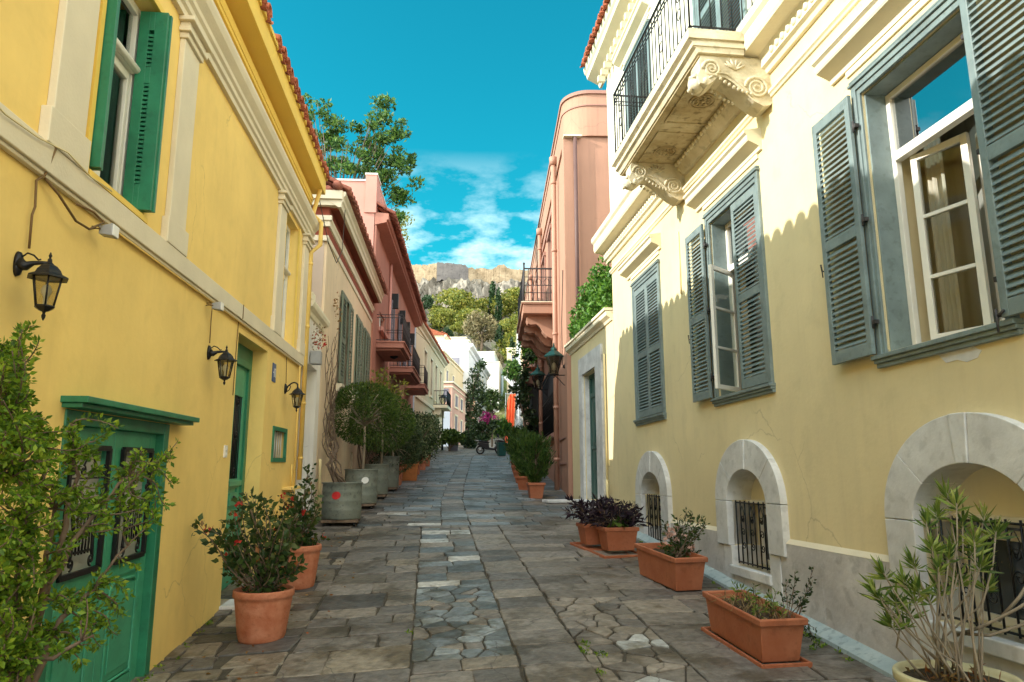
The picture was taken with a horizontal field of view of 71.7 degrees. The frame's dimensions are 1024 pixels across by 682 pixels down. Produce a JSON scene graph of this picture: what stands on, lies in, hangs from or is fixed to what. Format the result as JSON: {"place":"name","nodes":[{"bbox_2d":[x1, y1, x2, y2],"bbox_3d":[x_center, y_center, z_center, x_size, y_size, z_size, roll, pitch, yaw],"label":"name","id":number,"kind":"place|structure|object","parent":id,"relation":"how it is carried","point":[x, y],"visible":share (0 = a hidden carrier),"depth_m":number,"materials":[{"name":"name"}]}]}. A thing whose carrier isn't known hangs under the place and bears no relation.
{"place":"outdoors","nodes":[
{"label":"outdoors","id":0,"kind":"place"},
{"bbox_2d":[267,0,606,269],"label":"sky","id":1,"kind":"structure","parent":0,"point":[480,86],"materials":[{"name":"blue"}]},
{"bbox_2d":[424,279,515,437],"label":"hill","id":2,"kind":"structure","parent":0,"point":[488,346],"depth_m":161.23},
{"bbox_2d":[421,294,433,309],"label":"hill tree","id":3,"kind":"object","parent":2,"relation":"on","point":[427,301],"visible":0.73,"depth_m":188.17,"materials":[{"name":"green plant"}]},
{"bbox_2d":[430,328,450,339],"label":"tiled hill house","id":4,"kind":"structure","parent":2,"relation":"on","point":[438,335],"depth_m":101.34,"materials":[{"name":"beige stone"}]},
{"bbox_2d":[427,307,457,330],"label":"hill tree","id":5,"kind":"object","parent":2,"relation":"on","point":[441,317],"visible":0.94,"depth_m":179.24,"materials":[{"name":"green plant"}]},
{"bbox_2d":[430,287,480,320],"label":"hill tree","id":6,"kind":"object","parent":2,"relation":"on","point":[457,299],"visible":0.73,"depth_m":197.50,"materials":[{"name":"green plant"}]},
{"bbox_2d":[449,321,466,336],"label":"hill tree","id":7,"kind":"object","parent":2,"relation":"on","point":[455,326],"visible":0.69,"depth_m":161.86,"materials":[{"name":"green plant"}]},
{"bbox_2d":[411,262,529,284],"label":"fortification wall","id":8,"kind":"structure","parent":2,"relation":"on","point":[439,271],"depth_m":246.84,"materials":[{"name":"beige stone"}]},
{"bbox_2d":[453,308,488,325],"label":"hill tree","id":9,"kind":"object","parent":2,"relation":"on","point":[462,313],"visible":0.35,"depth_m":177.28,"materials":[{"name":"green plant"}]},
{"bbox_2d":[416,277,526,310],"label":"rock face","id":10,"kind":"object","parent":2,"relation":"on","point":[433,286],"visible":0.07,"depth_m":237.96},
{"bbox_2d":[461,308,497,350],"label":"hill tree","id":11,"kind":"object","parent":2,"relation":"on","point":[476,322],"visible":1,"depth_m":153.10,"materials":[{"name":"brown plant"}]},
{"bbox_2d":[478,351,497,361],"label":"white hill house","id":12,"kind":"structure","parent":2,"relation":"on","point":[487,356],"depth_m":126.15,"materials":[{"name":"white paint"}]},
{"bbox_2d":[487,281,495,323],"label":"cypress tree","id":13,"kind":"object","parent":2,"relation":"on","point":[492,288],"visible":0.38,"depth_m":205.46,"materials":[{"name":"green plant"}]},
{"bbox_2d":[484,361,502,411],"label":"white hill house","id":14,"kind":"structure","parent":2,"relation":"on","point":[495,379],"depth_m":119.68,"materials":[{"name":"white paint"}]},
{"bbox_2d":[486,323,505,346],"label":"hill tree","id":15,"kind":"object","parent":2,"relation":"on","point":[500,333],"visible":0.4,"depth_m":170.49,"materials":[{"name":"green plant"}]},
{"bbox_2d":[493,286,502,322],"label":"cypress tree","id":16,"kind":"object","parent":2,"relation":"on","point":[498,308],"visible":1,"depth_m":195.19,"materials":[{"name":"green plant"}]},
{"bbox_2d":[489,298,515,318],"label":"hill tree","id":17,"kind":"object","parent":2,"relation":"on","point":[505,310],"visible":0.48,"depth_m":200.42,"materials":[{"name":"green plant"}]},
{"bbox_2d":[491,287,519,316],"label":"hill tree","id":18,"kind":"object","parent":2,"relation":"on","point":[510,293],"visible":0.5,"depth_m":199.00,"materials":[{"name":"green plant"}]},
{"bbox_2d":[494,329,516,362],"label":"hill tree","id":19,"kind":"object","parent":2,"relation":"on","point":[505,343],"visible":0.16,"depth_m":152.71,"materials":[{"name":"green plant"}]},
{"bbox_2d":[499,318,517,336],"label":"hill tree","id":20,"kind":"object","parent":2,"relation":"on","point":[507,326],"visible":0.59,"depth_m":173.71,"materials":[{"name":"green plant"}]},
{"bbox_2d":[130,438,896,681],"bbox_3d":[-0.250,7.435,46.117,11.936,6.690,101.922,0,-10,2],"label":"street paving","id":21,"kind":"structure","parent":0,"point":[543,643],"depth_m":7.21,"materials":[{"name":"stone"}]},
{"bbox_2d":[0,319,180,681],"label":"leafy shrub","id":22,"kind":"object","parent":21,"relation":"on","point":[28,647],"visible":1,"depth_m":3.07,"materials":[{"name":"green plant"}]},
{"bbox_2d":[0,0,330,681],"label":"yellow house","id":23,"kind":"structure","parent":21,"relation":"on","point":[184,131],"depth_m":5.81,"materials":[{"name":"paint"}]},
{"bbox_2d":[13,251,68,319],"bbox_3d":[-2.525,-0.295,3.798,0.272,0.378,0.184,1,-10,-6],"label":"wall lantern","id":24,"kind":"object","parent":23,"relation":"attached to","point":[48,271],"depth_m":3.78,"materials":[{"name":"black metal"}]},
{"bbox_2d":[28,147,56,248],"bbox_3d":[-2.650,-0.837,3.979,0.056,0.685,0.100,-4,-11,21],"label":"cable","id":25,"kind":"object","parent":23,"relation":"attached to","point":[34,208],"visible":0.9,"depth_m":3.92,"materials":[{"name":"plastic"}]},
{"bbox_2d":[0,108,111,191],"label":"cable","id":26,"kind":"object","parent":23,"relation":"attached to","point":[32,133],"visible":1,"depth_m":4.01,"materials":[{"name":"beige plastic"}]},
{"bbox_2d":[44,177,104,229],"bbox_3d":[-2.652,-0.800,4.293,0.039,0.151,0.613,0,-10,-1],"label":"cable","id":27,"kind":"object","parent":23,"relation":"attached to","point":[67,207],"visible":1,"depth_m":4.30,"materials":[{"name":"plastic"}]},
{"bbox_2d":[91,223,118,238],"bbox_3d":[-2.665,-0.719,4.615,0.158,0.082,0.106,1,-10,-6],"label":"floodlight","id":28,"kind":"object","parent":23,"relation":"attached to","point":[111,230],"visible":0.91,"depth_m":4.59,"materials":[{"name":"white plastic"}]},
{"bbox_2d":[38,395,199,681],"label":"door","id":29,"kind":"structure","parent":23,"relation":"in","point":[126,657],"depth_m":5.16,"materials":[{"name":"green paint"}]},
{"bbox_2d":[87,0,172,223],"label":"window","id":30,"kind":"structure","parent":23,"relation":"in","point":[125,154],"depth_m":5.36,"materials":[{"name":"green paint"}]},
{"bbox_2d":[119,233,298,365],"bbox_3d":[-3.116,-0.170,8.285,0.020,0.036,7.100,1,-10,-6],"label":"cable","id":31,"kind":"object","parent":23,"relation":"attached to","point":[132,243],"visible":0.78,"depth_m":6.30,"materials":[{"name":"beige plastic"}]},
{"bbox_2d":[207,345,236,384],"bbox_3d":[-2.874,0.240,7.025,0.289,0.401,0.195,1,-10,-6],"label":"wall lantern","id":32,"kind":"object","parent":23,"relation":"attached to","point":[226,356],"depth_m":7.01,"materials":[{"name":"black metal"}]},
{"bbox_2d":[221,343,252,590],"bbox_3d":[-3.428,1.490,8.543,0.100,2.990,1.440,1,-10,-6],"label":"entrance door","id":33,"kind":"structure","parent":23,"relation":"in","point":[241,399],"depth_m":9.02,"materials":[{"name":"green paint"}]},
{"bbox_2d":[271,426,287,461],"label":"small window","id":34,"kind":"structure","parent":23,"relation":"in","point":[275,434],"depth_m":10.44,"materials":[{"name":"green paint"}]},
{"bbox_2d":[281,225,290,338],"bbox_3d":[-3.538,-0.928,10.857,0.131,1.918,0.888,1,-11,-6],"label":"window","id":35,"kind":"structure","parent":23,"relation":"in","point":[286,272],"depth_m":11.19,"materials":[{"name":"white paint"}]},
{"bbox_2d":[284,382,305,411],"bbox_3d":[-3.264,0.840,10.645,0.312,0.458,0.211,1,-10,-6],"label":"wall lantern","id":36,"kind":"object","parent":23,"relation":"attached to","point":[293,394],"depth_m":10.63,"materials":[{"name":"black metal"}]},
{"bbox_2d":[191,486,308,644],"bbox_3d":[-2.447,2.067,6.637,1.101,1.391,0.740,1,-11,-6],"label":"potted rose","id":37,"kind":"object","parent":21,"relation":"on","point":[262,603],"visible":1,"depth_m":6.53,"materials":[{"name":"plant"}]},
{"bbox_2d":[268,463,330,589],"bbox_3d":[-2.622,2.232,8.631,0.796,1.480,0.722,1,-11,-6],"label":"potted rose","id":38,"kind":"object","parent":21,"relation":"on","point":[310,548],"visible":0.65,"depth_m":8.49,"materials":[{"name":"plant"}]},
{"bbox_2d":[293,292,329,536],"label":"courtyard wall","id":39,"kind":"structure","parent":21,"relation":"on","point":[317,316],"depth_m":13.33,"materials":[{"name":"white paint"}]},
{"bbox_2d":[310,323,326,364],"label":"hanging planter","id":40,"kind":"object","parent":39,"relation":"attached to","point":[315,357],"visible":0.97,"depth_m":12.68,"materials":[{"name":"white ceramic"}]},
{"bbox_2d":[320,482,362,525],"bbox_3d":[-3.159,3.020,13.148,0.756,0.780,0.756,1,-11,-6],"label":"drum planter","id":41,"kind":"object","parent":21,"relation":"on","point":[342,503],"visible":0.98,"depth_m":12.86,"materials":[{"name":"grey metal"}]},
{"bbox_2d":[322,292,346,482],"bbox_3d":[-3.654,0.857,14.559,0.477,4.054,2.328,4,-11,-19],"label":"climbing vine","id":42,"kind":"object","parent":41,"relation":"in","point":[330,417],"visible":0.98,"depth_m":14.33,"materials":[{"name":"brown plant"}]},
{"bbox_2d":[311,176,387,520],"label":"cream house","id":43,"kind":"structure","parent":21,"relation":"on","point":[353,277],"depth_m":16.12,"materials":[{"name":"paint"}]},
{"bbox_2d":[336,290,353,397],"bbox_3d":[-4.022,0.122,16.915,0.280,2.360,1.880,1,-10,-5],"label":"window","id":44,"kind":"structure","parent":43,"relation":"in","point":[342,336],"depth_m":16.61,"materials":[{"name":"green paint"}]},
{"bbox_2d":[352,314,363,401],"bbox_3d":[-4.231,0.555,19.313,0.280,2.360,1.490,1,-10,-5],"label":"window","id":45,"kind":"structure","parent":43,"relation":"in","point":[359,337],"depth_m":19.15,"materials":[{"name":"green paint"}]},
{"bbox_2d":[362,328,370,390],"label":"window","id":46,"kind":"structure","parent":43,"relation":"in","point":[367,346],"depth_m":20.88,"materials":[{"name":"green paint"}]},
{"bbox_2d":[344,469,378,508],"bbox_3d":[-3.357,3.285,15.737,0.756,0.860,0.756,1,-11,-6],"label":"drum planter","id":47,"kind":"object","parent":21,"relation":"on","point":[368,478],"visible":0.69,"depth_m":15.47,"materials":[{"name":"grey metal"}]},
{"bbox_2d":[302,93,424,225],"bbox_3d":[-6.451,-2.716,28.992,5.315,16.868,3.942,3,-11,-14],"label":"leafy tree","id":48,"kind":"object","parent":21,"relation":"on","point":[332,141],"visible":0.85,"depth_m":29.42,"materials":[{"name":"green plant"}]},
{"bbox_2d":[333,380,401,468],"bbox_3d":[-3.332,1.975,15.970,1.669,2.222,1.702,1,-11,-6],"label":"bay tree","id":49,"kind":"object","parent":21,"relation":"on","point":[388,413],"visible":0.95,"depth_m":15.77,"materials":[{"name":"green plant"}]},
{"bbox_2d":[361,464,388,498],"bbox_3d":[-3.452,3.526,17.780,0.716,0.860,0.716,1,-11,-6],"label":"drum planter","id":50,"kind":"object","parent":21,"relation":"on","point":[382,484],"visible":0.59,"depth_m":17.55,"materials":[{"name":"grey metal"}]},
{"bbox_2d":[335,173,428,463],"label":"salmon house","id":51,"kind":"structure","parent":21,"relation":"on","point":[399,315],"depth_m":25.86,"materials":[{"name":"paint"}]},
{"bbox_2d":[390,294,398,340],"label":"window","id":52,"kind":"structure","parent":51,"relation":"in","point":[395,297],"depth_m":27.80,"materials":[{"name":"wood"}]},
{"bbox_2d":[398,310,405,364],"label":"window","id":53,"kind":"structure","parent":51,"relation":"in","point":[403,312],"depth_m":30.78,"materials":[{"name":"wood"}]},
{"bbox_2d":[348,391,416,463],"bbox_3d":[-3.322,2.287,18.099,1.792,2.100,1.812,1,-11,-6],"label":"bay tree","id":54,"kind":"object","parent":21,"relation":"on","point":[382,448],"visible":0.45,"depth_m":17.98,"materials":[{"name":"green plant"}]},
{"bbox_2d":[357,367,409,468],"bbox_3d":[-3.456,2.106,18.996,1.417,2.837,0.548,1,-11,-6],"label":"tree","id":55,"kind":"object","parent":21,"relation":"on","point":[399,393],"visible":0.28,"depth_m":19.08,"materials":[{"name":"green plant"}]},
{"bbox_2d":[373,456,399,491],"bbox_3d":[-3.521,3.712,19.784,0.756,0.960,0.756,1,-11,-6],"label":"drum planter","id":56,"kind":"object","parent":21,"relation":"on","point":[393,478],"visible":0.59,"depth_m":19.54,"materials":[{"name":"grey metal"}]},
{"bbox_2d":[362,412,422,474],"bbox_3d":[-3.416,2.890,20.134,1.785,1.897,1.778,1,-11,-6],"label":"bay tree","id":57,"kind":"object","parent":56,"relation":"in","point":[413,439],"visible":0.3,"depth_m":20.01,"materials":[{"name":"green plant"}]},
{"bbox_2d":[372,418,411,484],"bbox_3d":[-3.760,3.294,21.915,1.530,2.296,1.441,4,-11,-21],"label":"potted shrub","id":58,"kind":"object","parent":21,"relation":"on","point":[400,468],"visible":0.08,"depth_m":21.73,"materials":[{"name":"green plant"}]},
{"bbox_2d":[391,416,442,474],"bbox_3d":[-3.464,3.876,26.397,2.283,2.178,1.632,-5,-11,23],"label":"potted shrub","id":59,"kind":"object","parent":21,"relation":"on","point":[424,453],"visible":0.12,"depth_m":26.07,"materials":[{"name":"green plant"}]},
{"bbox_2d":[399,411,442,480],"bbox_3d":[-3.341,3.482,23.678,1.965,2.330,2.021,9,-14,-42],"label":"potted shrub","id":60,"kind":"object","parent":21,"relation":"on","point":[411,474],"visible":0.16,"depth_m":23.59,"materials":[{"name":"green plant"}]},
{"bbox_2d":[409,409,442,469],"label":"potted shrub","id":61,"kind":"object","parent":21,"relation":"on","point":[423,466],"visible":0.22,"depth_m":28.92,"materials":[{"name":"green plant"}]},
{"bbox_2d":[415,411,442,465],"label":"potted shrub","id":62,"kind":"object","parent":21,"relation":"on","point":[438,442],"visible":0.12,"depth_m":31.51,"materials":[{"name":"green plant"}]},
{"bbox_2d":[413,321,450,450],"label":"cream two storey house","id":63,"kind":"structure","parent":21,"relation":"on","point":[434,361],"depth_m":47.97,"materials":[{"name":"paint"}]},
{"bbox_2d":[443,350,463,388],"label":"terrace house","id":64,"kind":"structure","parent":21,"relation":"on","point":[453,371],"depth_m":72.86,"materials":[{"name":"yellow paint"}]},
{"bbox_2d":[441,427,466,450],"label":"bush","id":65,"kind":"object","parent":21,"relation":"on","point":[452,437],"visible":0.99,"depth_m":49.23,"materials":[{"name":"green plant"}]},
{"bbox_2d":[443,381,475,445],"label":"pink low house","id":66,"kind":"structure","parent":21,"relation":"on","point":[454,418],"depth_m":63.02,"materials":[{"name":"paint"}]},
{"bbox_2d":[437,340,490,430],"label":"white cornice house","id":67,"kind":"structure","parent":21,"relation":"on","point":[464,355],"depth_m":81.28,"materials":[{"name":"white paint"}]},
{"bbox_2d":[459,429,476,448],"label":"bush","id":68,"kind":"object","parent":21,"relation":"on","point":[468,443],"visible":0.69,"depth_m":55.22,"materials":[{"name":"green plant"}]},
{"bbox_2d":[462,358,487,432],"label":"climbing tree","id":69,"kind":"object","parent":21,"relation":"on","point":[481,398],"visible":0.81,"depth_m":69.94,"materials":[{"name":"green plant"}]},
{"bbox_2d":[469,418,499,448],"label":"bush","id":70,"kind":"object","parent":21,"relation":"on","point":[482,432],"visible":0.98,"depth_m":53.75,"materials":[{"name":"green plant"}]},
{"bbox_2d":[475,434,499,453],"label":"parked scooter","id":71,"kind":"object","parent":21,"relation":"on","point":[484,445],"visible":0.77,"depth_m":44.52,"materials":[{"name":"black metal"}]},
{"bbox_2d":[482,388,506,446],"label":"street tree","id":72,"kind":"object","parent":21,"relation":"on","point":[490,405],"visible":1,"depth_m":60.04,"materials":[{"name":"green plant"}]},
{"bbox_2d":[137,541,853,681],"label":"weeds","id":73,"kind":"object","parent":21,"relation":"on","point":[606,654],"visible":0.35,"depth_m":5.91,"materials":[{"name":"green plant"}]},
{"bbox_2d":[493,416,511,439],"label":"bush","id":74,"kind":"object","parent":21,"relation":"on","point":[503,424],"visible":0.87,"depth_m":53.84,"materials":[{"name":"green plant"}]},
{"bbox_2d":[505,393,516,440],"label":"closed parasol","id":75,"kind":"object","parent":21,"relation":"on","point":[510,416],"visible":0.42,"depth_m":62.34,"materials":[{"name":"fabric"}]},
{"bbox_2d":[501,359,522,418],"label":"street tree","id":76,"kind":"object","parent":21,"relation":"on","point":[513,368],"visible":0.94,"depth_m":62.83,"materials":[{"name":"green plant"}]},
{"bbox_2d":[503,426,532,476],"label":"potted conifer","id":77,"kind":"object","parent":21,"relation":"on","point":[508,446],"visible":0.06,"depth_m":25.25,"materials":[{"name":"green plant"}]},
{"bbox_2d":[507,428,534,482],"bbox_3d":[0.355,3.686,22.810,1.062,1.784,1.057,0,-10,0],"label":"potted conifer","id":78,"kind":"object","parent":21,"relation":"on","point":[512,460],"visible":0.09,"depth_m":22.78,"materials":[{"name":"green plant"}]},
{"bbox_2d":[507,430,541,489],"bbox_3d":[0.421,3.429,20.495,1.036,1.749,1.041,3,-11,-15],"label":"potted conifer","id":79,"kind":"object","parent":21,"relation":"on","point":[522,479],"visible":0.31,"depth_m":20.34,"materials":[{"name":"green plant"}]},
{"bbox_2d":[514,430,556,498],"bbox_3d":[0.611,3.165,18.257,1.036,1.749,1.041,-6,-12,30],"label":"potted conifer","id":80,"kind":"object","parent":21,"relation":"on","point":[534,473],"visible":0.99,"depth_m":18.13,"materials":[{"name":"green plant"}]},
{"bbox_2d":[516,90,611,497],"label":"terracotta house","id":81,"kind":"structure","parent":21,"relation":"on","point":[575,210],"depth_m":20.09,"materials":[{"name":"paint"}]},
{"bbox_2d":[507,350,538,433],"bbox_3d":[0.534,3.053,30.427,1.506,5.289,2.302,1,-11,-6],"label":"creeper","id":82,"kind":"object","parent":81,"relation":"attached to","point":[522,388],"visible":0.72,"depth_m":30.40,"materials":[{"name":"green plant"}]},
{"bbox_2d":[508,338,537,371],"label":"potted shrub","id":83,"kind":"object","parent":81,"relation":"on","point":[524,351],"visible":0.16,"depth_m":31.91,"materials":[{"name":"green plant"}]},
{"bbox_2d":[530,364,547,396],"bbox_3d":[0.976,1.431,24.531,0.650,1.300,0.476,-5,-12,26],"label":"street lantern","id":84,"kind":"object","parent":81,"relation":"attached to","point":[537,374],"visible":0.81,"depth_m":24.57,"materials":[{"name":"green metal"}]},
{"bbox_2d":[541,252,545,300],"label":"window","id":85,"kind":"structure","parent":81,"relation":"in","point":[543,262],"depth_m":27.24,"materials":[{"name":"paint"}]},
{"bbox_2d":[542,372,553,441],"bbox_3d":[1.273,2.311,24.614,0.140,2.318,5.200,0,-10,-2],"label":"barred window","id":86,"kind":"structure","parent":81,"relation":"in","point":[547,402],"depth_m":24.23,"materials":[{"name":"metal"}]},
{"bbox_2d":[546,223,551,300],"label":"window","id":87,"kind":"structure","parent":81,"relation":"in","point":[549,234],"depth_m":25.05,"materials":[{"name":"paint"}]},
{"bbox_2d":[544,343,564,384],"bbox_3d":[1.161,0.681,19.190,0.547,1.300,0.488,8,-13,-38],"label":"street lantern","id":88,"kind":"object","parent":81,"relation":"attached to","point":[553,356],"visible":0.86,"depth_m":19.17,"materials":[{"name":"green metal"}]},
{"bbox_2d":[564,307,618,519],"bbox_3d":[3.694,2.339,15.994,4.720,5.235,4.300,1,-11,-7],"label":"annex","id":89,"kind":"object","parent":21,"relation":"on","point":[589,350],"visible":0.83,"depth_m":15.70,"materials":[{"name":"white paint"}]},
{"bbox_2d":[567,255,612,339],"bbox_3d":[2.016,-0.741,16.308,1.014,1.652,4.096,1,-11,-6],"label":"terrace bush","id":90,"kind":"object","parent":89,"relation":"on","point":[595,298],"visible":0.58,"depth_m":15.72,"materials":[{"name":"green plant"}]},
{"bbox_2d":[589,372,597,498],"bbox_3d":[1.904,2.092,15.801,0.070,2.830,1.270,1,-11,-7],"label":"door","id":91,"kind":"structure","parent":89,"relation":"in","point":[592,377],"depth_m":16.15,"materials":[{"name":"green paint"}]},
{"bbox_2d":[570,542,637,558],"bbox_3d":[1.413,3.120,10.602,0.660,0.043,1.240,3,-7,-18],"label":"planter tray","id":92,"kind":"object","parent":21,"relation":"on","point":[590,548],"visible":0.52,"depth_m":10.54,"materials":[{"name":"orange ceramic"}]},
{"bbox_2d":[562,493,618,544],"bbox_3d":[1.263,2.727,10.933,0.973,0.784,0.800,2,-11,-11],"label":"square planter","id":93,"kind":"object","parent":92,"relation":"on","point":[588,535],"visible":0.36,"depth_m":10.84,"materials":[{"name":"orange ceramic"}]},
{"bbox_2d":[580,495,652,550],"bbox_3d":[1.531,2.671,10.449,1.044,0.785,0.766,2,-11,-11],"label":"square planter","id":94,"kind":"object","parent":92,"relation":"on","point":[619,532],"visible":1,"depth_m":10.29,"materials":[{"name":"orange ceramic"}]},
{"bbox_2d":[634,508,709,590],"bbox_3d":[2.016,2.426,8.496,0.712,0.883,1.055,3,-7,-15],"label":"long planter","id":95,"kind":"object","parent":21,"relation":"on","point":[678,564],"visible":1,"depth_m":8.32,"materials":[{"name":"orange ceramic"}]},
{"bbox_2d":[701,566,820,668],"bbox_3d":[2.123,2.247,6.052,0.723,0.720,1.059,2,-7,-10],"label":"long planter","id":96,"kind":"object","parent":21,"relation":"on","point":[762,630],"visible":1,"depth_m":5.77,"materials":[{"name":"orange ceramic"}]},
{"bbox_2d":[580,0,1023,681],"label":"pale house","id":97,"kind":"structure","parent":21,"relation":"on","point":[808,240],"depth_m":6.51,"materials":[{"name":"yellow paint"}]},
{"bbox_2d":[611,0,651,130],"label":"upper window","id":98,"kind":"structure","parent":97,"relation":"in","point":[637,22],"depth_m":12.81,"materials":[{"name":"grey paint"}]},
{"bbox_2d":[617,233,666,425],"bbox_3d":[2.294,-0.096,11.949,0.460,2.960,1.900,1,-11,-7],"label":"window","id":99,"kind":"structure","parent":97,"relation":"in","point":[647,251],"depth_m":11.86,"materials":[{"name":"grey paint"}]},
{"bbox_2d":[635,451,672,543],"bbox_3d":[2.437,2.816,11.278,0.487,2.105,1.660,1,-11,-7],"label":"basement window","id":100,"kind":"structure","parent":97,"relation":"in","point":[652,475],"depth_m":11.46,"materials":[{"name":"grey stone"}]},
{"bbox_2d":[692,0,747,30],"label":"balcony door","id":101,"kind":"structure","parent":97,"relation":"in","point":[704,4],"depth_m":9.46,"materials":[{"name":"grey paint"}]},
{"bbox_2d":[683,128,775,406],"bbox_3d":[2.856,-0.713,8.770,0.827,2.960,2.277,1,-11,-7],"label":"window","id":102,"kind":"structure","parent":97,"relation":"in","point":[738,233],"depth_m":8.75,"materials":[{"name":"grey paint"}]},
{"bbox_2d":[715,439,789,603],"bbox_3d":[2.842,2.164,7.915,0.487,2.105,1.660,1,-11,-7],"label":"basement window","id":103,"kind":"structure","parent":97,"relation":"in","point":[747,471],"depth_m":8.08,"materials":[{"name":"grey stone"}]},
{"bbox_2d":[811,0,1023,368],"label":"window","id":104,"kind":"structure","parent":97,"relation":"in","point":[935,103],"depth_m":5.70,"materials":[{"name":"grey paint"}]},
{"bbox_2d":[884,412,1023,664],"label":"basement window","id":105,"kind":"structure","parent":97,"relation":"in","point":[981,453],"depth_m":4.91,"materials":[{"name":"grey stone"}]},
{"bbox_2d":[855,473,1023,681],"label":"potted oleander","id":106,"kind":"object","parent":21,"relation":"on","point":[940,667],"visible":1,"depth_m":4.30,"materials":[{"name":"plant"}]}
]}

